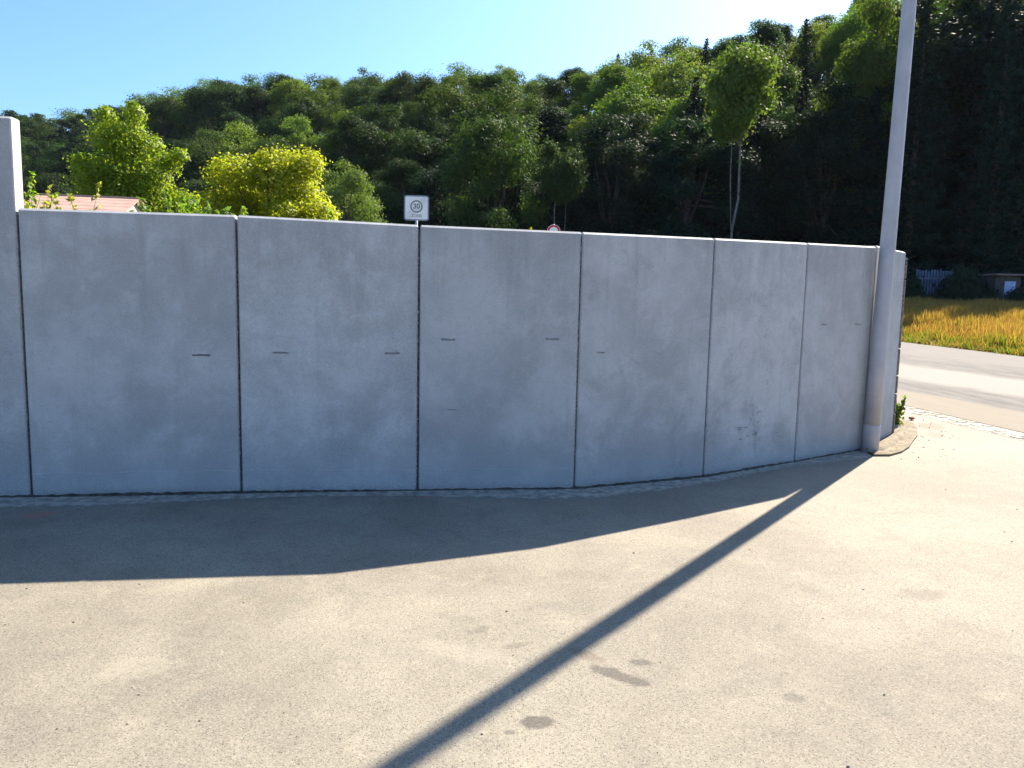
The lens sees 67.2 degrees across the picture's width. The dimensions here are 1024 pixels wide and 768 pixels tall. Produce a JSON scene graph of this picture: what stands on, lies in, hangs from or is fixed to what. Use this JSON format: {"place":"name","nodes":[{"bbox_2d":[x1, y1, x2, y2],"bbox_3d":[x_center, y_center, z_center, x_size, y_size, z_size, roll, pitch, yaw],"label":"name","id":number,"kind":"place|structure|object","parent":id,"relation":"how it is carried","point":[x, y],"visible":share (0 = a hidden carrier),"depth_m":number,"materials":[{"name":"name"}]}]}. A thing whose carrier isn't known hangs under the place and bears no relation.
{"place":"outdoors","nodes":[
{"label":"outdoors","id":0,"kind":"place"},
{"bbox_2d":[0,0,852,134],"label":"sky","id":1,"kind":"structure","parent":0,"point":[79,55],"materials":[{"name":"blue"}]},
{"bbox_2d":[0,412,1023,767],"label":"yard pavement","id":2,"kind":"structure","parent":0,"point":[402,644],"depth_m":3.75,"materials":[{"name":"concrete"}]},
{"bbox_2d":[0,116,32,495],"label":"wall panel","id":3,"kind":"structure","parent":2,"relation":"on","point":[15,465],"depth_m":5.70,"materials":[{"name":"concrete"}]},
{"bbox_2d":[18,208,242,494],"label":"wall panel","id":4,"kind":"structure","parent":2,"relation":"on","point":[132,332],"depth_m":5.84,"materials":[{"name":"concrete"}]},
{"bbox_2d":[237,215,419,490],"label":"wall panel","id":5,"kind":"structure","parent":2,"relation":"on","point":[329,318],"depth_m":6.05,"materials":[{"name":"concrete"}]},
{"bbox_2d":[0,449,860,497],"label":"soil line","id":6,"kind":"object","parent":2,"relation":"on","point":[328,490],"visible":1,"depth_m":6.20,"materials":[{"name":"soil"}]},
{"bbox_2d":[0,450,873,507],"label":"strip of paving setts","id":7,"kind":"object","parent":2,"relation":"on","point":[607,491],"visible":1,"depth_m":6.17,"materials":[{"name":"grey stone"}]},
{"bbox_2d":[419,225,581,488],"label":"wall panel","id":8,"kind":"structure","parent":2,"relation":"on","point":[499,339],"depth_m":6.22,"materials":[{"name":"concrete"}]},
{"bbox_2d":[574,232,713,486],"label":"wall panel","id":9,"kind":"structure","parent":2,"relation":"on","point":[644,329],"depth_m":6.56,"materials":[{"name":"concrete"}]},
{"bbox_2d":[702,238,807,474],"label":"wall panel","id":10,"kind":"structure","parent":2,"relation":"on","point":[756,319],"depth_m":7.17,"materials":[{"name":"concrete"}]},
{"bbox_2d":[794,243,875,459],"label":"wall panel","id":11,"kind":"structure","parent":2,"relation":"on","point":[837,306],"depth_m":7.89,"materials":[{"name":"concrete"}]},
{"bbox_2d":[861,246,907,443],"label":"wall panel","id":12,"kind":"structure","parent":2,"relation":"on","point":[893,357],"depth_m":8.98,"materials":[{"name":"concrete"}]},
{"bbox_2d":[861,0,916,452],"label":"lamp post","id":13,"kind":"object","parent":2,"relation":"on","point":[877,363],"visible":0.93,"depth_m":7.98,"materials":[{"name":"metal"}]},
{"bbox_2d":[866,418,917,455],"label":"corner kerb","id":14,"kind":"structure","parent":2,"relation":"on","point":[904,443],"depth_m":8.71,"materials":[{"name":"concrete"}]},
{"bbox_2d":[866,424,906,452],"bbox_3d":[4.604,0.565,9.513,0.518,0.054,3.155,4,7,24],"label":"sand patch","id":15,"kind":"object","parent":14,"relation":"on","point":[897,435],"visible":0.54,"depth_m":8.83,"materials":[{"name":"beige sand"}]},
{"bbox_2d":[335,101,1023,432],"bbox_3d":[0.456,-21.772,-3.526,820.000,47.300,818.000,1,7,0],"label":"ground","id":16,"kind":"structure","parent":0,"point":[942,254],"depth_m":73.95,"materials":[{"name":"soil"}]},
{"bbox_2d":[18,115,65,162],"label":"broadleaf tree","id":17,"kind":"object","parent":16,"relation":"on","point":[26,128],"visible":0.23,"depth_m":161.12,"materials":[{"name":"green plant"}]},
{"bbox_2d":[22,171,77,199],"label":"broadleaf tree","id":18,"kind":"object","parent":16,"relation":"on","point":[43,183],"visible":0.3,"depth_m":107.94,"materials":[{"name":"green plant"}]},
{"bbox_2d":[32,133,97,187],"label":"broadleaf tree","id":19,"kind":"object","parent":16,"relation":"on","point":[50,167],"visible":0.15,"depth_m":120.37,"materials":[{"name":"green plant"}]},
{"bbox_2d":[45,117,84,148],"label":"pine tree","id":20,"kind":"object","parent":16,"relation":"on","point":[72,121],"visible":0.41,"depth_m":151.20,"materials":[{"name":"green plant"}]},
{"bbox_2d":[54,126,96,159],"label":"pine tree","id":21,"kind":"object","parent":16,"relation":"on","point":[71,140],"visible":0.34,"depth_m":132.78,"materials":[{"name":"green plant"}]},
{"bbox_2d":[119,91,210,140],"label":"broadleaf tree","id":22,"kind":"object","parent":16,"relation":"on","point":[157,108],"visible":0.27,"depth_m":133.64,"materials":[{"name":"green plant"}]},
{"bbox_2d":[155,136,231,198],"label":"broadleaf tree","id":23,"kind":"object","parent":16,"relation":"on","point":[201,155],"visible":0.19,"depth_m":101.15,"materials":[{"name":"green plant"}]},
{"bbox_2d":[164,91,224,143],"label":"broadleaf tree","id":24,"kind":"object","parent":16,"relation":"on","point":[180,115],"visible":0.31,"depth_m":132.45,"materials":[{"name":"green plant"}]},
{"bbox_2d":[184,128,229,172],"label":"broadleaf tree","id":25,"kind":"object","parent":16,"relation":"on","point":[217,136],"visible":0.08,"depth_m":110.95,"materials":[{"name":"green plant"}]},
{"bbox_2d":[174,175,240,195],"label":"broadleaf tree","id":26,"kind":"object","parent":16,"relation":"on","point":[194,186],"visible":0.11,"depth_m":89.17,"materials":[{"name":"green plant"}]},
{"bbox_2d":[174,80,263,144],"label":"broadleaf tree","id":27,"kind":"object","parent":16,"relation":"on","point":[207,101],"visible":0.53,"depth_m":130.03,"materials":[{"name":"green plant"}]},
{"bbox_2d":[215,111,255,146],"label":"broadleaf tree","id":28,"kind":"object","parent":16,"relation":"on","point":[230,117],"visible":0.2,"depth_m":117.91,"materials":[{"name":"green plant"}]},
{"bbox_2d":[195,118,280,187],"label":"broadleaf tree","id":29,"kind":"object","parent":16,"relation":"on","point":[249,146],"visible":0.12,"depth_m":99.66,"materials":[{"name":"green plant"}]},
{"bbox_2d":[232,85,284,124],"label":"broadleaf tree","id":30,"kind":"object","parent":16,"relation":"on","point":[258,96],"visible":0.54,"depth_m":131.51,"materials":[{"name":"green plant"}]},
{"bbox_2d":[242,118,283,154],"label":"broadleaf tree","id":31,"kind":"object","parent":16,"relation":"on","point":[267,127],"visible":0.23,"depth_m":116.37,"materials":[{"name":"green plant"}]},
{"bbox_2d":[258,77,323,132],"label":"broadleaf tree","id":32,"kind":"object","parent":16,"relation":"on","point":[287,86],"visible":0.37,"depth_m":129.39,"materials":[{"name":"green plant"}]},
{"bbox_2d":[267,113,327,156],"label":"broadleaf tree","id":33,"kind":"object","parent":16,"relation":"on","point":[299,124],"visible":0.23,"depth_m":103.24,"materials":[{"name":"green plant"}]},
{"bbox_2d":[274,96,326,141],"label":"broadleaf tree","id":34,"kind":"object","parent":16,"relation":"on","point":[307,108],"visible":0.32,"depth_m":113.30,"materials":[{"name":"green plant"}]},
{"bbox_2d":[277,72,356,136],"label":"broadleaf tree","id":35,"kind":"object","parent":16,"relation":"on","point":[318,95],"visible":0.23,"depth_m":123.71,"materials":[{"name":"green plant"}]},
{"bbox_2d":[297,109,354,161],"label":"broadleaf tree","id":36,"kind":"object","parent":16,"relation":"on","point":[328,140],"visible":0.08,"depth_m":102.86,"materials":[{"name":"green plant"}]},
{"bbox_2d":[319,112,387,193],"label":"broadleaf tree","id":37,"kind":"object","parent":16,"relation":"on","point":[356,132],"visible":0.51,"depth_m":87.15,"materials":[{"name":"green plant"}]},
{"bbox_2d":[321,156,388,222],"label":"broadleaf tree","id":38,"kind":"object","parent":16,"relation":"on","point":[352,181],"visible":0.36,"depth_m":44.72,"materials":[{"name":"green plant"}]},
{"bbox_2d":[332,66,384,108],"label":"broadleaf tree","id":39,"kind":"object","parent":16,"relation":"on","point":[356,83],"visible":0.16,"depth_m":135.29,"materials":[{"name":"green plant"}]},
{"bbox_2d":[338,70,413,114],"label":"broadleaf tree","id":40,"kind":"object","parent":16,"relation":"on","point":[367,94],"visible":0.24,"depth_m":119.48,"materials":[{"name":"green plant"}]},
{"bbox_2d":[343,180,421,226],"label":"broadleaf tree","id":41,"kind":"object","parent":16,"relation":"on","point":[391,214],"visible":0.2,"depth_m":73.02,"materials":[{"name":"green plant"}]},
{"bbox_2d":[340,101,438,184],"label":"broadleaf tree","id":42,"kind":"object","parent":16,"relation":"on","point":[389,121],"visible":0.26,"depth_m":95.39,"materials":[{"name":"green plant"}]},
{"bbox_2d":[347,122,450,201],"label":"broadleaf tree","id":43,"kind":"object","parent":16,"relation":"on","point":[413,146],"visible":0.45,"depth_m":87.30,"materials":[{"name":"green plant"}]},
{"bbox_2d":[358,157,441,221],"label":"broadleaf tree","id":44,"kind":"object","parent":16,"relation":"on","point":[397,170],"visible":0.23,"depth_m":78.70,"materials":[{"name":"green plant"}]},
{"bbox_2d":[376,68,440,118],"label":"broadleaf tree","id":45,"kind":"object","parent":16,"relation":"on","point":[395,93],"visible":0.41,"depth_m":116.44,"materials":[{"name":"green plant"}]},
{"bbox_2d":[417,116,455,170],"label":"broadleaf tree","id":46,"kind":"object","parent":16,"relation":"on","point":[439,127],"visible":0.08,"depth_m":94.28,"materials":[{"name":"green plant"}]},
{"bbox_2d":[395,152,485,228],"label":"broadleaf tree","id":47,"kind":"object","parent":16,"relation":"on","point":[423,184],"visible":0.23,"depth_m":69.70,"materials":[{"name":"green plant"}]},
{"bbox_2d":[407,74,487,137],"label":"broadleaf tree","id":48,"kind":"object","parent":16,"relation":"on","point":[452,93],"visible":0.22,"depth_m":102.27,"materials":[{"name":"green plant"}]},
{"bbox_2d":[432,61,493,130],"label":"broadleaf tree","id":49,"kind":"object","parent":16,"relation":"on","point":[473,79],"visible":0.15,"depth_m":112.51,"materials":[{"name":"green plant"}]},
{"bbox_2d":[462,69,512,113],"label":"broadleaf tree","id":50,"kind":"object","parent":16,"relation":"on","point":[495,78],"visible":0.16,"depth_m":112.10,"materials":[{"name":"green plant"}]},
{"bbox_2d":[433,112,552,229],"bbox_3d":[-1.552,-14.340,64.024,10.054,15.883,9.690,0,7,-9],"label":"broadleaf tree","id":51,"kind":"object","parent":16,"relation":"on","point":[479,148],"visible":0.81,"depth_m":61.69,"materials":[{"name":"green plant"}]},
{"bbox_2d":[428,83,577,213],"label":"broadleaf tree","id":52,"kind":"object","parent":16,"relation":"on","point":[489,95],"visible":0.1,"depth_m":81.02,"materials":[{"name":"green plant"}]},
{"bbox_2d":[471,69,547,143],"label":"broadleaf tree","id":53,"kind":"object","parent":16,"relation":"on","point":[529,106],"visible":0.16,"depth_m":99.13,"materials":[{"name":"green plant"}]},
{"bbox_2d":[468,161,564,229],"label":"broadleaf tree","id":54,"kind":"object","parent":16,"relation":"on","point":[525,186],"visible":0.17,"depth_m":65.30,"materials":[{"name":"green plant"}]},
{"bbox_2d":[511,73,587,163],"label":"broadleaf tree","id":55,"kind":"object","parent":16,"relation":"on","point":[552,89],"visible":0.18,"depth_m":106.51,"materials":[{"name":"green plant"}]},
{"bbox_2d":[527,101,585,229],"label":"broadleaf tree","id":56,"kind":"object","parent":16,"relation":"on","point":[553,121],"visible":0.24,"depth_m":86.61,"materials":[{"name":"green plant"}]},
{"bbox_2d":[537,135,590,230],"bbox_3d":[4.046,-12.384,62.637,4.533,15.191,5.093,1,7,0],"label":"slender tree","id":57,"kind":"object","parent":16,"relation":"on","point":[564,179],"visible":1,"depth_m":61.36,"materials":[{"name":"green plant"}]},
{"bbox_2d":[516,184,613,232],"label":"broadleaf tree","id":58,"kind":"object","parent":16,"relation":"on","point":[574,213],"visible":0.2,"depth_m":65.58,"materials":[{"name":"green plant"}]},
{"bbox_2d":[557,68,599,121],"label":"broadleaf tree","id":59,"kind":"object","parent":16,"relation":"on","point":[581,81],"visible":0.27,"depth_m":107.57,"materials":[{"name":"green plant"}]},
{"bbox_2d":[553,112,640,198],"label":"broadleaf tree","id":60,"kind":"object","parent":16,"relation":"on","point":[577,126],"visible":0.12,"depth_m":83.27,"materials":[{"name":"green plant"}]},
{"bbox_2d":[573,61,642,124],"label":"broadleaf tree","id":61,"kind":"object","parent":16,"relation":"on","point":[611,78],"visible":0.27,"depth_m":95.56,"materials":[{"name":"green plant"}]},
{"bbox_2d":[554,111,681,234],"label":"broadleaf tree","id":62,"kind":"object","parent":16,"relation":"on","point":[620,198],"visible":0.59,"depth_m":65.30,"materials":[{"name":"green plant"}]},
{"bbox_2d":[596,108,677,235],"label":"broadleaf tree","id":63,"kind":"object","parent":16,"relation":"on","point":[642,137],"visible":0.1,"depth_m":72.53,"materials":[{"name":"green plant"}]},
{"bbox_2d":[575,69,707,157],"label":"broadleaf tree","id":64,"kind":"object","parent":16,"relation":"on","point":[618,103],"visible":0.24,"depth_m":82.60,"materials":[{"name":"green plant"}]},
{"bbox_2d":[594,38,692,112],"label":"broadleaf tree","id":65,"kind":"object","parent":16,"relation":"on","point":[635,60],"visible":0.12,"depth_m":101.75,"materials":[{"name":"green plant"}]},
{"bbox_2d":[618,45,717,144],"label":"broadleaf tree","id":66,"kind":"object","parent":16,"relation":"on","point":[670,81],"visible":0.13,"depth_m":90.70,"materials":[{"name":"green plant"}]},
{"bbox_2d":[640,115,713,233],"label":"broadleaf tree","id":67,"kind":"object","parent":16,"relation":"on","point":[664,136],"visible":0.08,"depth_m":75.37,"materials":[{"name":"green plant"}]},
{"bbox_2d":[652,35,710,78],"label":"broadleaf tree","id":68,"kind":"object","parent":16,"relation":"on","point":[674,46],"visible":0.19,"depth_m":114.33,"materials":[{"name":"green plant"}]},
{"bbox_2d":[659,77,719,235],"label":"spruce tree","id":69,"kind":"object","parent":16,"relation":"on","point":[695,102],"visible":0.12,"depth_m":70.89,"materials":[{"name":"green plant"}]},
{"bbox_2d":[622,112,768,237],"bbox_3d":[14.859,-14.066,65.755,11.402,17.608,13.941,-2,8,-28],"label":"broadleaf tree","id":70,"kind":"object","parent":16,"relation":"on","point":[709,160],"visible":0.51,"depth_m":63.39,"materials":[{"name":"green plant"}]},
{"bbox_2d":[645,83,754,228],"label":"broadleaf tree","id":71,"kind":"object","parent":16,"relation":"on","point":[679,107],"visible":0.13,"depth_m":77.33,"materials":[{"name":"green plant"}]},
{"bbox_2d":[705,113,767,240],"bbox_3d":[19.092,-15.757,64.754,6.900,19.788,6.408,1,7,-2],"label":"spruce tree","id":72,"kind":"object","parent":16,"relation":"on","point":[743,190],"visible":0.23,"depth_m":64.31,"materials":[{"name":"green plant"}]},
{"bbox_2d":[695,35,786,238],"bbox_3d":[17.325,-15.324,59.252,7.131,23.112,6.346,7,9,40],"label":"slender tree","id":73,"kind":"object","parent":16,"relation":"on","point":[736,96],"visible":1,"depth_m":57.55,"materials":[{"name":"green plant"}]},
{"bbox_2d":[701,39,792,74],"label":"broadleaf tree","id":74,"kind":"object","parent":16,"relation":"on","point":[779,55],"visible":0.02,"depth_m":90.60,"materials":[{"name":"green plant"}]},
{"bbox_2d":[690,100,806,242],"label":"broadleaf tree","id":75,"kind":"object","parent":16,"relation":"on","point":[768,130],"visible":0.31,"depth_m":67.23,"materials":[{"name":"green plant"}]},
{"bbox_2d":[716,58,819,177],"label":"broadleaf tree","id":76,"kind":"object","parent":16,"relation":"on","point":[787,81],"visible":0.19,"depth_m":81.44,"materials":[{"name":"green plant"}]},
{"bbox_2d":[744,15,793,65],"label":"broadleaf tree","id":77,"kind":"object","parent":16,"relation":"on","point":[770,32],"visible":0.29,"depth_m":101.84,"materials":[{"name":"green plant"}]},
{"bbox_2d":[767,66,819,241],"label":"spruce tree","id":78,"kind":"object","parent":16,"relation":"on","point":[801,94],"visible":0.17,"depth_m":67.39,"materials":[{"name":"green plant"}]},
{"bbox_2d":[789,18,821,129],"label":"spruce tree","id":79,"kind":"object","parent":16,"relation":"on","point":[805,51],"visible":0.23,"depth_m":92.39,"materials":[{"name":"green plant"}]},
{"bbox_2d":[770,19,851,99],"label":"broadleaf tree","id":80,"kind":"object","parent":16,"relation":"on","point":[826,63],"visible":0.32,"depth_m":101.84,"materials":[{"name":"green plant"}]},
{"bbox_2d":[753,77,902,245],"bbox_3d":[25.873,-15.660,64.320,9.871,18.871,11.500,0,7,-11],"label":"broadleaf tree","id":81,"kind":"object","parent":16,"relation":"on","point":[800,161],"visible":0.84,"depth_m":61.77,"materials":[{"name":"green plant"}]},
{"bbox_2d":[816,0,901,83],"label":"broadleaf tree","id":82,"kind":"object","parent":16,"relation":"on","point":[850,26],"visible":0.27,"depth_m":98.60,"materials":[{"name":"green plant"}]},
{"bbox_2d":[809,0,929,221],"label":"broadleaf tree","id":83,"kind":"object","parent":16,"relation":"on","point":[866,66],"visible":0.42,"depth_m":62.31,"materials":[{"name":"green plant"}]},
{"bbox_2d":[827,85,913,269],"bbox_3d":[29.203,-14.838,62.500,8.354,18.240,7.578,2,7,7],"label":"spruce tree","id":84,"kind":"object","parent":16,"relation":"on","point":[872,207],"visible":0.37,"depth_m":61.52,"materials":[{"name":"green plant"}]},
{"bbox_2d":[856,0,966,294],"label":"spruce tree","id":85,"kind":"object","parent":16,"relation":"on","point":[917,187],"visible":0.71,"depth_m":59.62,"materials":[{"name":"green plant"}]},
{"bbox_2d":[904,268,926,299],"bbox_3d":[28.696,-6.721,55.560,2.146,3.362,2.562,5,8,30],"label":"shrub","id":86,"kind":"object","parent":16,"relation":"on","point":[913,288],"visible":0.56,"depth_m":54.85,"materials":[{"name":"green plant"}]},
{"bbox_2d":[915,269,953,295],"bbox_3d":[31.141,-6.898,56.976,2.730,3.150,0.158,1,7,0],"label":"slat fence","id":87,"kind":"object","parent":16,"relation":"on","point":[931,277],"visible":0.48,"depth_m":56.80,"materials":[{"name":"grey wood"}]},
{"bbox_2d":[885,0,1017,253],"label":"broadleaf tree","id":88,"kind":"object","parent":16,"relation":"on","point":[948,102],"visible":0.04,"depth_m":68.68,"materials":[{"name":"green plant"}]},
{"bbox_2d":[880,0,1023,271],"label":"broadleaf tree","id":89,"kind":"object","parent":16,"relation":"on","point":[958,41],"visible":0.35,"depth_m":63.25,"materials":[{"name":"green plant"}]},
{"bbox_2d":[931,262,986,301],"bbox_3d":[32.340,-6.886,55.923,3.373,3.922,4.026,1,7,-3],"label":"shrub","id":90,"kind":"object","parent":16,"relation":"on","point":[955,285],"visible":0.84,"depth_m":54.97,"materials":[{"name":"green plant"}]},
{"bbox_2d":[900,405,1023,440],"bbox_3d":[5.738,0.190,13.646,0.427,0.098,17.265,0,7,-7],"label":"sett gutter","id":91,"kind":"object","parent":16,"relation":"on","point":[975,424],"visible":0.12,"depth_m":10.46,"materials":[{"name":"stone"}]},
{"bbox_2d":[930,0,1023,280],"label":"spruce tree","id":92,"kind":"object","parent":16,"relation":"on","point":[1000,152],"visible":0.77,"depth_m":58.84,"materials":[{"name":"green plant"}]},
{"bbox_2d":[949,14,1023,279],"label":"spruce tree","id":93,"kind":"object","parent":16,"relation":"on","point":[1018,223],"visible":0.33,"depth_m":59.60,"materials":[{"name":"green plant"}]},
{"bbox_2d":[977,273,1023,297],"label":"shed","id":94,"kind":"structure","parent":16,"relation":"on","point":[1002,282],"depth_m":55.49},
{"bbox_2d":[895,342,1023,431],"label":"road","id":95,"kind":"structure","parent":0,"point":[982,387],"depth_m":15.62,"materials":[{"name":"grey asphalt"}]},
{"bbox_2d":[901,295,1023,355],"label":"field grass","id":96,"kind":"structure","parent":0,"point":[1000,308],"depth_m":35.21,"materials":[{"name":"yellow plant"}]},
{"bbox_2d":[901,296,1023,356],"bbox_3d":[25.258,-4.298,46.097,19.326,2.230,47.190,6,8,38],"label":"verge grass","id":97,"kind":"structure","parent":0,"point":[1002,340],"depth_m":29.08,"materials":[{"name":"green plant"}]},
{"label":"embankment","id":98,"kind":"structure","parent":0,"visible":0},
{"bbox_2d":[24,193,145,211],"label":"roof","id":99,"kind":"structure","parent":98,"relation":"on","point":[107,203],"depth_m":14.79,"materials":[{"name":"pink tile"}]},
{"bbox_2d":[62,99,203,213],"bbox_3d":[-10.329,-5.147,20.963,4.437,4.985,3.054,1,7,0],"label":"tree","id":100,"kind":"object","parent":98,"relation":"on","point":[116,175],"visible":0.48,"depth_m":20.52,"materials":[{"name":"green plant"}]},
{"bbox_2d":[163,190,196,213],"bbox_3d":[-3.903,-1.722,9.028,0.380,1.102,0.567,-5,9,-42],"label":"weed","id":101,"kind":"object","parent":98,"relation":"on","point":[184,207],"visible":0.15,"depth_m":8.96,"materials":[{"name":"green plant"}]},
{"bbox_2d":[196,138,341,220],"bbox_3d":[-6.173,-4.432,20.310,3.884,4.087,4.206,6,8,34],"label":"round bush","id":102,"kind":"object","parent":98,"relation":"on","point":[290,193],"visible":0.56,"depth_m":19.62,"materials":[{"name":"yellow plant"}]},
{"bbox_2d":[404,195,428,224],"bbox_3d":[-2.328,-3.537,18.743,0.600,2.060,0.090,1,7,-5],"label":"zone sign","id":103,"kind":"object","parent":98,"relation":"on","point":[416,208],"visible":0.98,"depth_m":18.62,"materials":[{"name":"metal"}]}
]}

